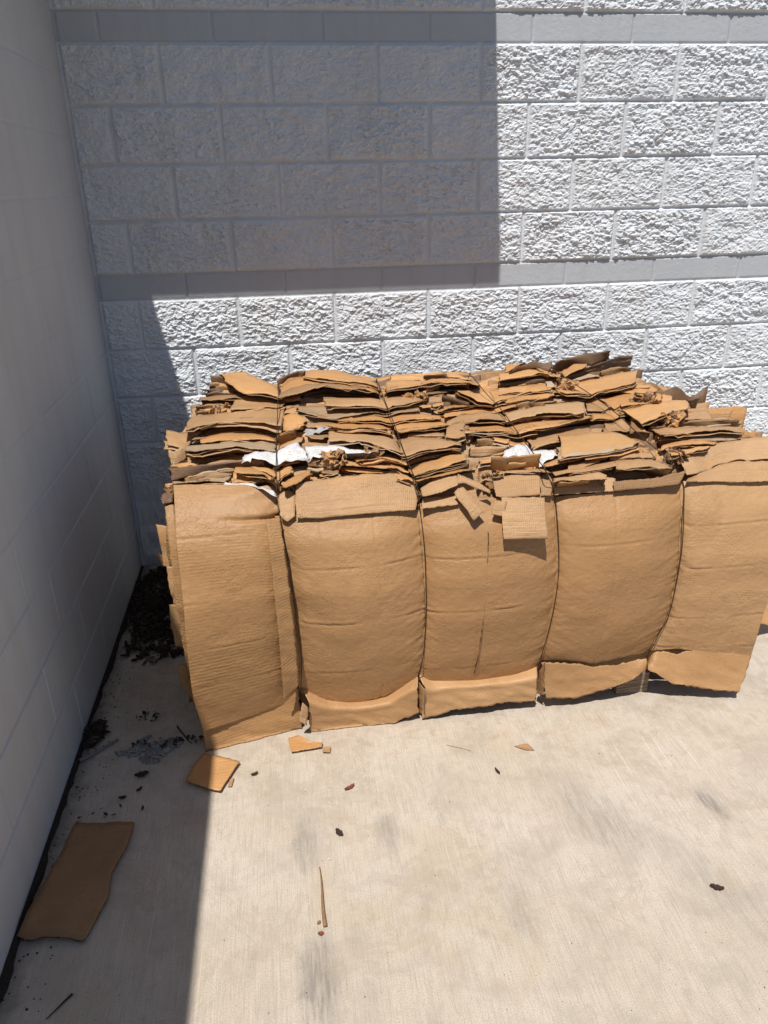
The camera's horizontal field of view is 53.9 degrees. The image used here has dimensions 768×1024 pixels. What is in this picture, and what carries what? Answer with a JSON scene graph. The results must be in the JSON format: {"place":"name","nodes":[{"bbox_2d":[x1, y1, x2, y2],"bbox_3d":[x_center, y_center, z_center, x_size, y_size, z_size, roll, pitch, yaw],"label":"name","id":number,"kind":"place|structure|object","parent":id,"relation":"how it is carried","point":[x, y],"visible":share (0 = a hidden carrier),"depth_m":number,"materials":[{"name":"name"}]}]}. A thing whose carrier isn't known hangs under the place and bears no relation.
{"place":"outdoors","nodes":[
{"label":"outdoors","id":0,"kind":"place"},
{"bbox_2d":[0,564,767,1023],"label":"concrete slab","id":1,"kind":"structure","parent":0,"point":[506,870],"depth_m":1.98,"materials":[{"name":"grey concrete"}]},
{"bbox_2d":[46,993,72,1018],"bbox_3d":[-0.715,1.087,1.662,0.006,0.004,0.067,15,28,32],"label":"twig","id":2,"kind":"object","parent":1,"relation":"on","point":[68,997],"visible":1,"depth_m":1.67,"materials":[{"name":"wood"}]},
{"bbox_2d":[0,566,143,1002],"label":"dirt seam","id":3,"kind":"object","parent":1,"relation":"on","point":[7,973],"visible":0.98,"depth_m":2.11,"materials":[{"name":"black soil"}]},
{"bbox_2d":[17,821,134,941],"bbox_3d":[-0.784,0.946,1.961,0.183,0.015,0.360,0,24,2],"label":"cardboard sheet","id":4,"kind":"object","parent":1,"relation":"on","point":[70,899],"visible":1,"depth_m":1.94,"materials":[{"name":"brown cardboard"}]},
{"bbox_2d":[78,739,118,761],"bbox_3d":[-0.908,0.759,2.410,0.014,0.010,0.132,21,32,40],"label":"stick","id":5,"kind":"object","parent":1,"relation":"on","point":[83,758],"visible":1,"depth_m":2.40,"materials":[{"name":"grey wood"}]},
{"bbox_2d":[81,566,184,748],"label":"leaf litter","id":6,"kind":"object","parent":1,"relation":"on","point":[158,630],"visible":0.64,"depth_m":3.09,"materials":[{"name":"black plant"}]},
{"bbox_2d":[78,711,203,818],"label":"leaf litter","id":7,"kind":"object","parent":1,"relation":"on","point":[164,744],"visible":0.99,"depth_m":2.44,"materials":[{"name":"black plant"}]},
{"bbox_2d":[134,770,148,776],"bbox_3d":[-0.740,0.801,2.307,0.033,0.011,0.032,10,26,23],"label":"dead leaf","id":8,"kind":"object","parent":1,"relation":"on","point":[141,773],"visible":1,"depth_m":2.31,"materials":[{"name":"black plant"}]},
{"bbox_2d":[114,734,182,764],"bbox_3d":[-0.752,0.746,2.422,0.179,0.022,0.142,8,25,20],"label":"patch of scattered debris","id":9,"kind":"object","parent":1,"relation":"on","point":[152,749],"visible":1,"depth_m":2.40,"materials":[{"name":"grey"}]},
{"bbox_2d":[186,752,239,791],"bbox_3d":[-0.526,0.791,2.304,0.132,0.010,0.137,6,25,16],"label":"cardboard piece","id":10,"kind":"object","parent":1,"relation":"on","point":[211,771],"visible":1,"depth_m":2.30,"materials":[{"name":"brown cardboard"}]},
{"bbox_2d":[228,778,233,786],"bbox_3d":[-0.460,0.813,2.271,0.012,0.004,0.036,0,24,2],"label":"cardboard scrap","id":11,"kind":"object","parent":1,"relation":"on","point":[230,782],"visible":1,"depth_m":2.27,"materials":[{"name":"brown cardboard"}]},
{"bbox_2d":[288,735,322,751],"bbox_3d":[-0.252,0.738,2.418,0.110,0.010,0.072,-4,24,-7],"label":"cardboard scrap","id":12,"kind":"object","parent":1,"relation":"on","point":[297,743],"visible":1,"depth_m":2.41,"materials":[{"name":"brown cardboard"}]},
{"bbox_2d":[319,867,326,926],"bbox_3d":[-0.157,0.967,1.905,0.011,0.007,0.175,-5,24,-9],"label":"wood splinter","id":13,"kind":"object","parent":1,"relation":"on","point":[323,912],"visible":1,"depth_m":1.88,"materials":[{"name":"brown plant"}]},
{"bbox_2d":[323,747,330,752],"bbox_3d":[-0.182,0.753,2.392,0.026,0.004,0.026,0,24,3],"label":"cardboard scrap","id":14,"kind":"object","parent":1,"relation":"on","point":[326,749],"visible":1,"depth_m":2.39,"materials":[{"name":"brown cardboard"}]},
{"bbox_2d":[335,828,342,834],"bbox_3d":[-0.124,0.885,2.086,0.022,0.011,0.022,1,24,5],"label":"dead leaf","id":15,"kind":"object","parent":1,"relation":"on","point":[339,831],"visible":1,"depth_m":2.09,"materials":[{"name":"brown plant"}]},
{"bbox_2d":[344,783,353,789],"bbox_3d":[-0.102,0.816,2.241,0.034,0.011,0.012,-17,28,-32],"label":"dead leaf","id":16,"kind":"object","parent":1,"relation":"on","point":[349,787],"visible":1,"depth_m":2.24,"materials":[{"name":"brown plant"}]},
{"bbox_2d":[2,604,767,1013],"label":"grit","id":17,"kind":"object","parent":1,"relation":"on","point":[182,926],"visible":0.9,"depth_m":2.11,"materials":[{"name":"grey gravel"}]},
{"bbox_2d":[48,0,767,565],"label":"split face block wall","id":18,"kind":"structure","parent":1,"relation":"on","point":[272,190],"depth_m":3.09,"materials":[{"name":"white paint"}]},
{"bbox_2d":[154,351,767,751],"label":"cardboard bale","id":19,"kind":"object","parent":1,"relation":"on","point":[340,549],"visible":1,"depth_m":2.35,"materials":[{"name":"brown cardboard"}]},
{"bbox_2d":[515,744,533,749],"bbox_3d":[0.443,0.745,2.388,0.057,0.003,0.032,-4,24,-7],"label":"cardboard scrap","id":20,"kind":"object","parent":1,"relation":"on","point":[525,746],"visible":1,"depth_m":2.39,"materials":[{"name":"brown cardboard"}]},
{"bbox_2d":[710,883,723,889],"bbox_3d":[0.839,0.945,1.903,0.033,0.011,0.017,8,25,20],"label":"dead leaf","id":21,"kind":"object","parent":1,"relation":"on","point":[716,886],"visible":1,"depth_m":1.91,"materials":[{"name":"brown plant"}]},
{"label":"ground","id":22,"kind":"structure","parent":0,"visible":0},
{"bbox_2d":[0,0,141,975],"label":"smooth block wall","id":23,"kind":"structure","parent":22,"relation":"on","point":[70,561],"depth_m":2.33,"materials":[{"name":"white paint"}]}
]}

